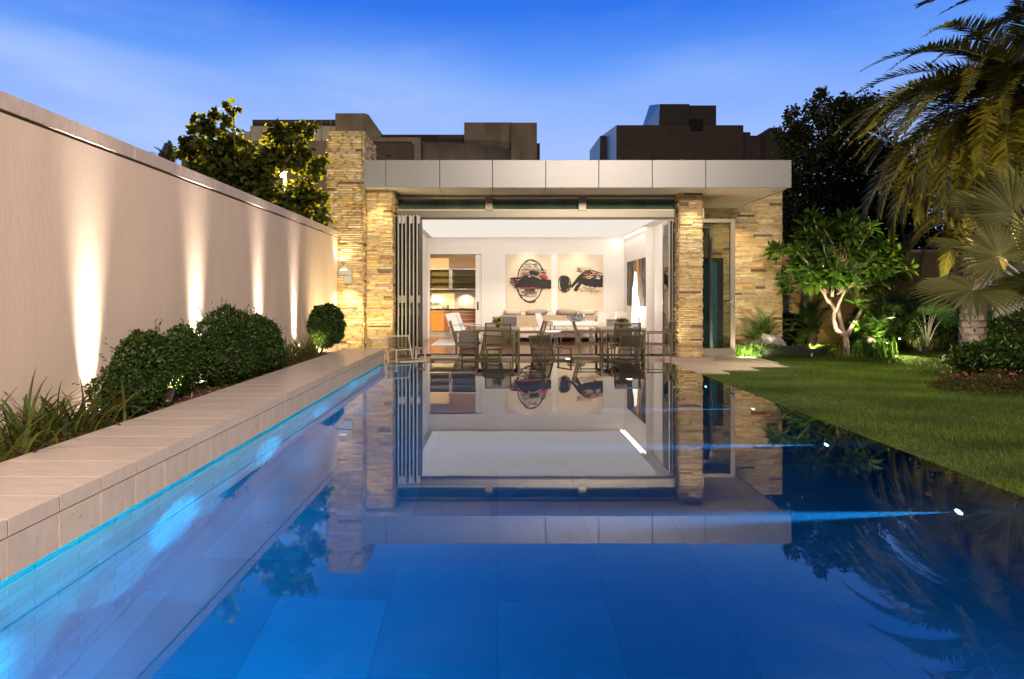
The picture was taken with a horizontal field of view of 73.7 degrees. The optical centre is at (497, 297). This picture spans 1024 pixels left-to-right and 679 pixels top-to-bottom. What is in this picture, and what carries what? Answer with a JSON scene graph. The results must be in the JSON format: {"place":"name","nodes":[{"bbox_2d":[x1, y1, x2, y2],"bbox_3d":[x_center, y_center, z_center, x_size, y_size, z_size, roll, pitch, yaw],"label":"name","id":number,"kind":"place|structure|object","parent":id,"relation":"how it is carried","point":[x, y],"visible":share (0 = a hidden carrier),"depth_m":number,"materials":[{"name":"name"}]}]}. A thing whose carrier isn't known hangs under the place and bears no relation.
{"place":"outdoors","nodes":[
{"label":"outdoors","id":0,"kind":"place"},
{"bbox_2d":[459,330,474,348],"bbox_3d":[-0.678,0.973,15.800,0.404,0.405,0.600,0,0,0],"label":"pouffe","id":1,"kind":"object","parent":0,"point":[466,337],"visible":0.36,"depth_m":15.50,"materials":[{"name":"grey fabric"}]},
{"bbox_2d":[0,363,1023,678],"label":"water","id":2,"kind":"structure","parent":0,"point":[528,521],"depth_m":2.81,"materials":[{"name":"liquid"}]},
{"bbox_2d":[0,0,1023,288],"label":"sky","id":3,"kind":"structure","parent":0,"point":[135,73],"materials":[{"name":"blue"}]},
{"bbox_2d":[410,362,629,362],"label":"terrace","id":4,"kind":"structure","parent":0,"point":[521,362],"depth_m":13.62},
{"bbox_2d":[385,335,426,362],"bbox_3d":[-1.585,0.982,11.674,0.552,0.636,0.736,0,0,-30],"label":"lounge chair","id":5,"kind":"object","parent":4,"relation":"on","point":[395,354],"visible":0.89,"depth_m":11.89,"materials":[{"name":"yellow"}]},
{"bbox_2d":[429,355,459,362],"bbox_3d":[-0.902,1.149,11.640,0.479,0.302,0.440,0,0,0],"label":"side table","id":6,"kind":"object","parent":4,"relation":"on","point":[433,358],"visible":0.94,"depth_m":11.43,"materials":[{"name":"stone"}]},
{"bbox_2d":[449,320,480,362],"bbox_3d":[-0.639,0.878,13.349,0.618,0.844,0.580,0,0,-2],"label":"terrace armchair","id":7,"kind":"object","parent":4,"relation":"on","point":[454,333],"visible":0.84,"depth_m":13.10,"materials":[{"name":"brown"}]},
{"bbox_2d":[459,335,504,362],"bbox_3d":[-0.252,0.982,11.722,0.552,0.636,0.736,0,0,34],"label":"lounge chair","id":8,"kind":"object","parent":4,"relation":"on","point":[489,348],"visible":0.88,"depth_m":11.90,"materials":[{"name":"brown"}]},
{"bbox_2d":[475,326,519,362],"bbox_3d":[-0.004,0.942,13.350,0.864,0.715,0.800,0,0,0],"label":"terrace table","id":9,"kind":"object","parent":4,"relation":"on","point":[482,328],"visible":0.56,"depth_m":12.96,"materials":[{"name":"stone"}]},
{"bbox_2d":[492,316,502,322],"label":"potted plant","id":10,"kind":"object","parent":9,"relation":"on","point":[496,320],"visible":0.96,"depth_m":13.26,"materials":[{"name":"green plant"}]},
{"bbox_2d":[482,323,513,362],"bbox_3d":[0.008,0.878,12.584,0.580,0.844,0.618,0,0,0],"label":"terrace armchair","id":11,"kind":"object","parent":4,"relation":"on","point":[494,329],"visible":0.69,"depth_m":12.33,"materials":[{"name":"brown"}]},
{"bbox_2d":[514,320,547,362],"bbox_3d":[0.636,0.878,13.303,0.618,0.844,0.580,0,0,-4],"label":"terrace armchair","id":12,"kind":"object","parent":4,"relation":"on","point":[543,328],"visible":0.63,"depth_m":13.45,"materials":[{"name":"brown"}]},
{"bbox_2d":[528,335,572,362],"bbox_3d":[0.896,0.982,11.705,0.552,0.636,0.736,0,0,-28],"label":"lounge chair","id":13,"kind":"object","parent":4,"relation":"on","point":[541,348],"visible":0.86,"depth_m":11.91,"materials":[{"name":"brown"}]},
{"bbox_2d":[569,355,600,362],"bbox_3d":[1.486,1.149,11.640,0.479,0.302,0.440,0,0,0],"label":"side table","id":14,"kind":"object","parent":4,"relation":"on","point":[595,358],"visible":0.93,"depth_m":11.43,"materials":[{"name":"brown metal"}]},
{"bbox_2d":[572,320,605,362],"bbox_3d":[1.766,0.878,13.301,0.618,0.844,0.580,0,0,2],"label":"terrace armchair","id":15,"kind":"object","parent":4,"relation":"on","point":[577,332],"visible":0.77,"depth_m":13.07,"materials":[{"name":"brown"}]},
{"bbox_2d":[595,326,645,362],"bbox_3d":[2.386,0.942,13.350,0.864,0.715,0.800,0,0,0],"label":"terrace table","id":16,"kind":"object","parent":4,"relation":"on","point":[601,329],"visible":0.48,"depth_m":12.96,"materials":[{"name":"wood"}]},
{"bbox_2d":[616,317,627,322],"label":"potted plant","id":17,"kind":"object","parent":16,"relation":"on","point":[623,320],"visible":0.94,"depth_m":13.26,"materials":[{"name":"green plant"}]},
{"bbox_2d":[607,323,642,358],"bbox_3d":[2.341,0.878,12.564,0.580,0.844,0.618,0,0,0],"label":"terrace armchair","id":18,"kind":"object","parent":4,"relation":"on","point":[627,329],"visible":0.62,"depth_m":12.31,"materials":[{"name":"brown metal"}]},
{"bbox_2d":[607,335,644,362],"bbox_3d":[2.222,0.982,11.725,0.552,0.636,0.736,0,0,26],"label":"lounge chair","id":19,"kind":"object","parent":4,"relation":"on","point":[631,348],"visible":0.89,"depth_m":11.95,"materials":[{"name":"brown metal"}]},
{"bbox_2d":[757,127,797,243],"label":"gabled building","id":20,"kind":"structure","parent":0,"point":[766,147],"depth_m":52.00,"materials":[{"name":"black"}]},
{"bbox_2d":[750,343,840,358],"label":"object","id":21,"kind":"object","parent":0,"point":[776,351],"visible":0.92,"depth_m":14.57,"materials":[{"name":"green plant"}]},
{"bbox_2d":[799,283,812,344],"bbox_3d":[8.148,-0.045,17.800,0.667,2.728,0.320,0,0,0],"label":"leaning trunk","id":22,"kind":"object","parent":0,"point":[802,301],"visible":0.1,"depth_m":17.71,"materials":[{"name":"green plant"}]},
{"bbox_2d":[698,343,1023,496],"bbox_3d":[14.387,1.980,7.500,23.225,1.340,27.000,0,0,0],"label":"lawn","id":23,"kind":"structure","parent":0,"point":[1007,454],"depth_m":8.12,"materials":[{"name":"plant"}]},
{"bbox_2d":[325,131,790,362],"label":"pool house","id":24,"kind":"structure","parent":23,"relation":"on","point":[698,235],"depth_m":14.09,"materials":[{"name":"paint"}]},
{"bbox_2d":[338,270,351,282],"bbox_3d":[-2.927,-0.398,13.113,0.252,0.256,0.105,0,0,0],"label":"wall lamp","id":25,"kind":"object","parent":24,"relation":"attached to","point":[347,274],"visible":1,"depth_m":13.08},
{"bbox_2d":[398,197,484,210],"bbox_3d":[-1.163,-1.927,14.143,1.802,0.276,0.075,0,0,0],"label":"clerestory window","id":26,"kind":"structure","parent":24,"relation":"in","point":[405,203],"depth_m":14.18,"materials":[{"name":"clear glass"}]},
{"bbox_2d":[431,339,458,345],"bbox_3d":[-1.145,1.159,17.650,0.935,0.029,2.300,0,0,0],"label":"rug","id":27,"kind":"object","parent":24,"relation":"on","point":[441,342],"visible":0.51,"depth_m":17.31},
{"bbox_2d":[445,313,475,342],"bbox_3d":[-0.929,0.799,17.377,0.785,0.770,0.587,0,0,28],"label":"easy chair","id":28,"kind":"object","parent":27,"relation":"on","point":[453,317],"visible":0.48,"depth_m":17.47,"materials":[{"name":"fabric"}]},
{"bbox_2d":[449,313,481,339],"bbox_3d":[-0.874,0.799,18.273,0.785,0.770,0.587,0,0,24],"label":"easy chair","id":29,"kind":"object","parent":27,"relation":"on","point":[460,319],"visible":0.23,"depth_m":18.47,"materials":[{"name":"fabric"}]},
{"bbox_2d":[430,309,475,334],"bbox_3d":[-1.230,0.770,21.418,3.040,0.810,0.655,0,0,0],"label":"kitchen counter","id":30,"kind":"object","parent":24,"relation":"on","point":[438,323],"visible":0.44,"depth_m":21.12,"materials":[{"name":"orange wood"}]},
{"bbox_2d":[431,310,450,330],"bbox_3d":[-1.756,0.722,21.115,0.602,0.637,0.050,0,0,0],"label":"cabinet door","id":31,"kind":"structure","parent":30,"relation":"in","point":[439,322],"depth_m":21.12,"materials":[{"name":"orange wood"}]},
{"bbox_2d":[430,269,475,289],"bbox_3d":[-1.210,-0.568,21.564,2.980,0.653,0.368,0,0,0],"label":"wall cabinet","id":32,"kind":"object","parent":24,"relation":"attached to","point":[460,279],"depth_m":21.73,"materials":[{"name":"wood"}]},
{"bbox_2d":[476,254,480,337],"bbox_3d":[-0.400,-0.027,19.548,0.468,2.403,0.044,0,0,0],"label":"pocket door","id":33,"kind":"structure","parent":24,"relation":"in","point":[478,256],"depth_m":19.53,"materials":[{"name":"wood"}]},
{"bbox_2d":[503,316,516,341],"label":"tub chair","id":34,"kind":"object","parent":24,"relation":"on","point":[512,320],"visible":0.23,"depth_m":17.15,"materials":[{"name":"grey fabric"}]},
{"bbox_2d":[506,254,550,310],"bbox_3d":[0.887,-0.411,19.452,1.282,1.625,0.092,0,0,0],"label":"abstract painting","id":35,"kind":"object","parent":24,"relation":"attached to","point":[528,281],"visible":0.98,"depth_m":19.46,"materials":[{"name":"fabric"}]},
{"bbox_2d":[493,197,577,210],"bbox_3d":[0.783,-1.927,14.143,1.774,0.276,0.075,0,0,0],"label":"clerestory window","id":36,"kind":"structure","parent":24,"relation":"in","point":[499,203],"depth_m":14.18,"materials":[{"name":"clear glass"}]},
{"bbox_2d":[535,313,561,346],"bbox_3d":[1.189,0.775,15.969,0.540,0.800,0.440,0,0,18],"label":"dining chair","id":37,"kind":"object","parent":24,"relation":"on","point":[539,318],"visible":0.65,"depth_m":15.89,"materials":[{"name":"fabric"}]},
{"bbox_2d":[502,315,598,340],"bbox_3d":[1.405,0.839,18.725,2.566,0.673,1.350,0,0,0],"label":"sofa","id":38,"kind":"object","parent":24,"relation":"on","point":[527,322],"visible":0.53,"depth_m":18.95,"materials":[{"name":"beige fabric"}]},
{"bbox_2d":[503,309,520,314],"bbox_3d":[0.408,0.432,19.170,0.498,0.212,0.269,0,0,0],"label":"cushion","id":39,"kind":"object","parent":38,"relation":"on","point":[511,312],"visible":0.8,"depth_m":19.07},
{"bbox_2d":[525,309,546,314],"bbox_3d":[1.084,0.432,19.150,0.620,0.207,0.294,0,0,0],"label":"cushion","id":40,"kind":"object","parent":38,"relation":"on","point":[534,311],"visible":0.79,"depth_m":19.03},
{"bbox_2d":[556,309,576,314],"bbox_3d":[1.938,0.432,19.180,0.599,0.206,0.275,0,0,0],"label":"cushion","id":41,"kind":"object","parent":38,"relation":"on","point":[564,311],"visible":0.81,"depth_m":19.07,"materials":[{"name":"fabric"}]},
{"bbox_2d":[579,310,595,314],"bbox_3d":[2.524,0.432,19.170,0.481,0.184,0.268,0,0,0],"label":"cushion","id":42,"kind":"object","parent":38,"relation":"on","point":[589,312],"visible":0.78,"depth_m":19.06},
{"bbox_2d":[549,320,598,346],"bbox_3d":[1.861,0.882,16.925,1.090,0.587,1.350,0,0,0],"label":"dining table","id":43,"kind":"object","parent":24,"relation":"on","point":[554,323],"visible":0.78,"depth_m":16.25,"materials":[{"name":"white paint"}]},
{"bbox_2d":[567,314,585,320],"bbox_3d":[1.924,0.502,16.750,0.453,0.170,0.460,0,0,0],"label":"glass bowl","id":44,"kind":"object","parent":43,"relation":"on","point":[582,316],"visible":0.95,"depth_m":16.71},
{"bbox_2d":[558,254,602,310],"bbox_3d":[2.363,-0.411,19.457,1.282,1.625,0.083,0,0,0],"label":"abstract painting","id":45,"kind":"object","parent":24,"relation":"attached to","point":[580,282],"visible":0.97,"depth_m":19.46,"materials":[{"name":"fabric"}]},
{"bbox_2d":[574,330,593,347],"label":"dining chair","id":46,"kind":"object","parent":24,"relation":"on","point":[590,336],"visible":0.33,"depth_m":15.80,"materials":[{"name":"brown wood"}]},
{"bbox_2d":[590,313,615,345],"bbox_3d":[2.543,0.775,16.558,0.540,0.800,0.440,0,0,-8],"label":"dining chair","id":47,"kind":"object","parent":24,"relation":"on","point":[611,316],"visible":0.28,"depth_m":16.49,"materials":[{"name":"fabric"}]},
{"bbox_2d":[627,261,632,305],"bbox_3d":[3.589,-0.375,18.512,0.044,1.190,0.776,0,0,0],"label":"panel painting","id":48,"kind":"object","parent":24,"relation":"attached to","point":[629,280],"visible":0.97,"depth_m":18.49,"materials":[{"name":"paint"}]},
{"bbox_2d":[586,197,674,210],"bbox_3d":[2.742,-1.927,14.143,1.830,0.276,0.075,0,0,0],"label":"clerestory window","id":49,"kind":"structure","parent":24,"relation":"in","point":[592,203],"depth_m":14.18,"materials":[{"name":"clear glass"}]},
{"bbox_2d":[633,259,638,296],"bbox_3d":[3.587,-0.375,17.668,0.048,1.190,0.709,0,0,0],"label":"panel painting","id":50,"kind":"object","parent":24,"relation":"attached to","point":[636,265],"visible":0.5,"depth_m":17.40,"materials":[{"name":"paint"}]},
{"bbox_2d":[632,271,641,322],"bbox_3d":[3.459,0.262,17.212,0.286,1.826,0.300,0,0,-19],"label":"paper lamp","id":51,"kind":"object","parent":24,"relation":"on","point":[636,311],"visible":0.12,"depth_m":17.15,"materials":[{"name":"paper"}]},
{"bbox_2d":[639,258,645,305],"bbox_3d":[3.589,-0.375,16.971,0.044,1.190,0.641,0,0,0],"label":"panel painting","id":52,"kind":"object","parent":24,"relation":"attached to","point":[642,281],"visible":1,"depth_m":16.84,"materials":[{"name":"paint"}]},
{"bbox_2d":[702,258,722,347],"bbox_3d":[5.025,0.160,16.094,0.599,2.180,0.131,0,0,0],"label":"frosted door","id":53,"kind":"structure","parent":24,"relation":"in","point":[717,262],"depth_m":16.10,"materials":[{"name":"glass"}]},
{"bbox_2d":[702,219,734,355],"bbox_3d":[4.499,-0.207,14.095,0.813,2.825,0.131,0,0,0],"label":"door frame","id":54,"kind":"structure","parent":24,"relation":"in","point":[730,351],"depth_m":14.10,"materials":[{"name":"metal"}]},
{"bbox_2d":[639,356,789,373],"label":"stepped paving","id":55,"kind":"structure","parent":23,"relation":"on","point":[720,364],"depth_m":13.11,"materials":[{"name":"stone"}]},
{"bbox_2d":[413,356,715,361],"bbox_3d":[1.180,1.256,13.870,6.500,0.081,0.500,0,0,0],"label":"doorstep","id":56,"kind":"object","parent":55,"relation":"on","point":[651,359],"visible":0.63,"depth_m":13.62,"materials":[{"name":"stone"}]},
{"bbox_2d":[605,319,629,357],"bbox_3d":[2.475,0.878,13.896,0.580,0.844,0.618,0,0,4],"label":"terrace armchair","id":57,"kind":"object","parent":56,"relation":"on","point":[610,322],"visible":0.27,"depth_m":14.13,"materials":[{"name":"brown metal"}]},
{"bbox_2d":[641,321,676,362],"bbox_3d":[3.104,0.878,13.200,0.618,0.844,0.580,0,0,0],"label":"terrace armchair","id":58,"kind":"object","parent":55,"relation":"on","point":[669,335],"visible":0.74,"depth_m":12.96,"materials":[{"name":"brown"}]},
{"bbox_2d":[727,341,760,356],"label":"lily grass","id":59,"kind":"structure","parent":23,"relation":"on","point":[740,352],"depth_m":14.83,"materials":[{"name":"plant"}]},
{"bbox_2d":[716,305,805,350],"bbox_3d":[6.043,0.874,15.644,2.075,1.396,1.937,0,0,0],"label":"cycad","id":60,"kind":"object","parent":23,"relation":"on","point":[764,327],"visible":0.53,"depth_m":15.47,"materials":[{"name":"green plant"}]},
{"bbox_2d":[749,333,786,353],"bbox_3d":[6.069,1.050,15.156,0.931,0.521,0.703,0,0,0],"label":"boulder","id":61,"kind":"object","parent":23,"relation":"on","point":[769,338],"visible":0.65,"depth_m":15.02,"materials":[{"name":"stone"}]},
{"bbox_2d":[782,278,803,314],"bbox_3d":[7.651,0.249,18.036,1.354,2.125,1.225,0,0,-28],"label":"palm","id":62,"kind":"object","parent":23,"relation":"on","point":[786,302],"visible":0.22,"depth_m":17.91,"materials":[{"name":"green plant"}]},
{"bbox_2d":[782,312,819,345],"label":"shrub","id":63,"kind":"object","parent":23,"relation":"on","point":[788,341],"visible":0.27,"depth_m":17.31,"materials":[{"name":"green plant"}]},
{"bbox_2d":[782,291,855,345],"bbox_3d":[7.522,0.530,16.550,2.296,1.675,1.979,0,0,0],"label":"cycad","id":64,"kind":"object","parent":23,"relation":"on","point":[810,322],"visible":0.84,"depth_m":16.38,"materials":[{"name":"green plant"}]},
{"bbox_2d":[827,342,848,356],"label":"variegated lily","id":65,"kind":"object","parent":23,"relation":"on","point":[836,351],"visible":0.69,"depth_m":14.95,"materials":[{"name":"green plant"}]},
{"bbox_2d":[763,204,918,355],"bbox_3d":[7.764,-0.383,15.383,3.309,3.441,2.500,0,0,0],"label":"frangipani tree","id":66,"kind":"object","parent":23,"relation":"on","point":[832,259],"visible":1,"depth_m":15.09,"materials":[{"name":"green plant"}]},
{"bbox_2d":[844,306,899,348],"bbox_3d":[9.658,0.778,17.501,1.663,1.208,1.002,0,0,0],"label":"shrub","id":67,"kind":"object","parent":23,"relation":"on","point":[849,320],"visible":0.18,"depth_m":17.34,"materials":[{"name":"green plant"}]},
{"bbox_2d":[840,313,904,352],"bbox_3d":[9.140,0.876,16.706,1.548,1.148,1.546,0,0,0],"label":"cycad","id":68,"kind":"object","parent":23,"relation":"on","point":[869,337],"visible":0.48,"depth_m":16.61,"materials":[{"name":"green plant"}]},
{"bbox_2d":[848,335,897,357],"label":"iris","id":69,"kind":"object","parent":23,"relation":"on","point":[880,350],"visible":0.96,"depth_m":14.85,"materials":[{"name":"green plant"}]},
{"bbox_2d":[855,289,921,328],"bbox_3d":[9.867,0.427,17.276,1.783,1.580,1.502,0,0,17],"label":"fan palm","id":70,"kind":"object","parent":23,"relation":"on","point":[896,300],"visible":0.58,"depth_m":17.25,"materials":[{"name":"plant"}]},
{"bbox_2d":[782,250,1023,342],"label":"boundary wall","id":71,"kind":"structure","parent":23,"relation":"on","point":[930,264],"depth_m":19.60,"materials":[{"name":"paint"}]},
{"bbox_2d":[992,290,1023,321],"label":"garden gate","id":72,"kind":"structure","parent":71,"relation":"attached to","point":[1002,312],"depth_m":18.33,"materials":[{"name":"wood"}]},
{"bbox_2d":[881,309,932,348],"bbox_3d":[10.289,0.840,17.289,1.307,1.150,1.026,0,0,0],"label":"shrub","id":73,"kind":"object","parent":23,"relation":"on","point":[905,326],"visible":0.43,"depth_m":16.99,"materials":[{"name":"green plant"}]},
{"bbox_2d":[904,296,945,344],"bbox_3d":[11.460,0.662,18.691,2.293,1.446,1.026,0,0,0],"label":"shrub","id":74,"kind":"object","parent":23,"relation":"on","point":[931,324],"visible":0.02,"depth_m":18.40,"materials":[{"name":"green plant"}]},
{"bbox_2d":[892,284,959,345],"bbox_3d":[10.643,0.439,16.925,1.930,1.556,1.811,0,0,0],"label":"fan palm","id":75,"kind":"object","parent":23,"relation":"on","point":[944,314],"visible":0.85,"depth_m":16.79,"materials":[{"name":"plant"}]},
{"bbox_2d":[832,0,1023,270],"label":"date palm","id":76,"kind":"object","parent":23,"relation":"on","point":[989,130],"visible":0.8,"depth_m":13.70,"materials":[{"name":"green plant"}]},
{"bbox_2d":[877,142,989,349],"bbox_3d":[10.834,-1.069,15.628,3.967,4.770,3.943,0,0,21],"label":"stout palm","id":77,"kind":"object","parent":23,"relation":"on","point":[976,328],"visible":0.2,"depth_m":15.43,"materials":[{"name":"green plant"}]},
{"bbox_2d":[931,309,959,344],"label":"shrub","id":78,"kind":"object","parent":23,"relation":"on","point":[941,327],"visible":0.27,"depth_m":17.03,"materials":[{"name":"green plant"}]},
{"bbox_2d":[909,159,1023,321],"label":"silver fan palm","id":79,"kind":"object","parent":23,"relation":"on","point":[996,222],"visible":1,"depth_m":11.04,"materials":[{"name":"green plant"}]},
{"bbox_2d":[913,0,1023,68],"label":"corner palm","id":80,"kind":"object","parent":23,"relation":"on","point":[1007,17],"visible":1,"depth_m":9.71,"materials":[{"name":"green palm leaves"}]},
{"bbox_2d":[927,368,1023,393],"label":"ground cover","id":81,"kind":"object","parent":23,"relation":"on","point":[1017,381],"visible":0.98,"depth_m":9.62,"materials":[{"name":"green plant"}]},
{"bbox_2d":[933,369,1016,380],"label":"pink flowers","id":82,"kind":"object","parent":81,"relation":"on","point":[1010,373],"visible":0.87,"depth_m":9.87,"materials":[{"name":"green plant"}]},
{"bbox_2d":[943,304,1009,335],"bbox_3d":[11.936,0.736,16.582,1.713,1.274,1.769,0,0,0],"label":"cycad","id":83,"kind":"object","parent":23,"relation":"on","point":[990,318],"visible":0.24,"depth_m":16.46,"materials":[{"name":"green plant"}]},
{"bbox_2d":[940,332,1023,378],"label":"flowering shrub","id":84,"kind":"object","parent":23,"relation":"on","point":[1003,352],"visible":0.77,"depth_m":10.34,"materials":[{"name":"green plant"}]},
{"bbox_2d":[986,307,1023,345],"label":"flowering shrub","id":85,"kind":"object","parent":23,"relation":"on","point":[1015,324],"visible":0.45,"depth_m":11.25,"materials":[{"name":"green plant"}]},
{"bbox_2d":[876,327,958,351],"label":"dark grass","id":86,"kind":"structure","parent":0,"point":[945,346],"depth_m":16.50,"materials":[{"name":"plant"}]},
{"label":"ground","id":87,"kind":"structure","parent":0,"visible":0},
{"bbox_2d":[150,140,176,162],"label":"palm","id":88,"kind":"object","parent":87,"relation":"on","point":[166,151],"visible":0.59,"depth_m":25.84,"materials":[{"name":"green plant"}]},
{"bbox_2d":[5,351,331,459],"bbox_3d":[-2.776,1.087,5.860,0.628,0.425,10.120,0,0,0],"label":"planting bed","id":89,"kind":"object","parent":87,"relation":"on","point":[84,433],"depth_m":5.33,"materials":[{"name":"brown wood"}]},
{"bbox_2d":[0,367,164,462],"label":"strap grass","id":90,"kind":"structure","parent":89,"relation":"on","point":[46,426],"depth_m":4.15,"materials":[{"name":"plant"}]},
{"bbox_2d":[72,356,157,418],"bbox_3d":[-2.718,0.658,4.961,0.375,0.482,0.607,0,0,8],"label":"shrub","id":91,"kind":"object","parent":89,"relation":"on","point":[113,379],"visible":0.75,"depth_m":4.87,"materials":[{"name":"green plant"}]},
{"bbox_2d":[99,318,189,410],"bbox_3d":[-2.757,0.534,5.361,0.551,0.738,0.842,0,0,-12],"label":"shrub","id":92,"kind":"object","parent":89,"relation":"on","point":[153,353],"visible":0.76,"depth_m":5.21,"materials":[{"name":"green plant"}]},
{"bbox_2d":[164,388,174,406],"bbox_3d":[-2.541,0.810,5.282,0.058,0.210,0.165,0,0,-16],"label":"garden spotlight","id":93,"kind":"object","parent":89,"relation":"on","point":[168,399],"visible":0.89,"depth_m":5.25,"materials":[{"name":"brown metal"}]},
{"bbox_2d":[141,318,204,397],"bbox_3d":[-2.833,0.545,6.054,0.450,0.723,0.650,0,0,18],"label":"shrub","id":94,"kind":"object","parent":89,"relation":"on","point":[192,356],"visible":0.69,"depth_m":6.00,"materials":[{"name":"green plant"}]},
{"bbox_2d":[175,297,268,387],"bbox_3d":[-2.781,0.450,6.960,0.696,0.906,1.444,0,0,0],"label":"shrub","id":95,"kind":"object","parent":89,"relation":"on","point":[229,343],"visible":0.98,"depth_m":6.64,"materials":[{"name":"green plant"}]},
{"bbox_2d":[243,304,286,376],"bbox_3d":[-2.744,0.491,7.774,0.618,0.830,1.157,0,0,0],"label":"shrub","id":96,"kind":"object","parent":89,"relation":"on","point":[273,351],"visible":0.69,"depth_m":7.67,"materials":[{"name":"green plant"}]},
{"bbox_2d":[274,343,290,369],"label":"shrub","id":97,"kind":"object","parent":89,"relation":"on","point":[283,360],"visible":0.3,"depth_m":8.34,"materials":[{"name":"green plant"}]},
{"bbox_2d":[284,330,334,365],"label":"strap grass","id":98,"kind":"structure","parent":89,"relation":"on","point":[310,350],"depth_m":9.57,"materials":[{"name":"plant"}]},
{"bbox_2d":[306,302,346,350],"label":"ball shrub","id":99,"kind":"object","parent":89,"relation":"on","point":[328,320],"visible":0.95,"depth_m":10.58,"materials":[{"name":"green plant"}]},
{"bbox_2d":[0,90,337,434],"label":"garden wall","id":100,"kind":"structure","parent":87,"relation":"on","point":[113,240],"depth_m":5.46,"materials":[{"name":"paint"}]},
{"bbox_2d":[172,98,334,225],"bbox_3d":[-4.172,-0.968,11.805,2.663,4.651,1.344,0,0,-36],"label":"leafy tree","id":101,"kind":"object","parent":87,"relation":"on","point":[251,169],"visible":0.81,"depth_m":11.57,"materials":[{"name":"green plant"}]},
{"bbox_2d":[181,113,539,213],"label":"concrete building","id":102,"kind":"structure","parent":87,"relation":"on","point":[492,141],"depth_m":45.96,"materials":[{"name":"concrete"}]},
{"bbox_2d":[590,104,759,160],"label":"dark building","id":103,"kind":"structure","parent":87,"relation":"on","point":[678,132],"depth_m":50.00,"materials":[{"name":"concrete"}]},
{"bbox_2d":[689,119,702,130],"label":"window","id":104,"kind":"structure","parent":103,"relation":"in","point":[695,124],"depth_m":49.97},
{"bbox_2d":[769,85,943,247],"bbox_3d":[10.955,-2.547,21.209,7.158,7.720,2.647,0,0,-20],"label":"dark tree","id":105,"kind":"object","parent":87,"relation":"on","point":[827,190],"visible":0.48,"depth_m":20.38,"materials":[{"name":"green plant"}]},
{"bbox_2d":[895,119,995,286],"bbox_3d":[14.947,-2.635,21.956,8.708,7.910,4.135,0,0,-24],"label":"dark tree","id":106,"kind":"object","parent":87,"relation":"on","point":[919,246],"depth_m":20.78,"materials":[{"name":"green plant"}]},
{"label":"pool wall","id":107,"kind":"structure","parent":87,"relation":"on","visible":0},
{"bbox_2d":[0,349,384,581],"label":"pool ledge","id":108,"kind":"object","parent":107,"relation":"on","point":[53,498],"visible":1,"depth_m":3.69,"materials":[{"name":"stone"}]},
{"bbox_3d":[3.150,0.834,19.005,0.885,0.521,0.850,0,0,0],"label":"corner sofa","id":109,"kind":"object","parent":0,"visible":0},
{"bbox_2d":[597,311,608,325],"bbox_3d":[3.012,0.590,18.950,0.511,0.431,0.248,0,0,0],"label":"cushion","id":110,"kind":"object","parent":109,"relation":"on","point":[602,316],"visible":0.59,"depth_m":18.87,"materials":[{"name":"fabric"}]},
{"bbox_2d":[612,311,627,318],"bbox_3d":[3.426,0.590,19.000,0.497,0.409,0.263,0,0,0],"label":"cushion","id":111,"kind":"object","parent":109,"relation":"on","point":[620,314],"visible":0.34,"depth_m":18.94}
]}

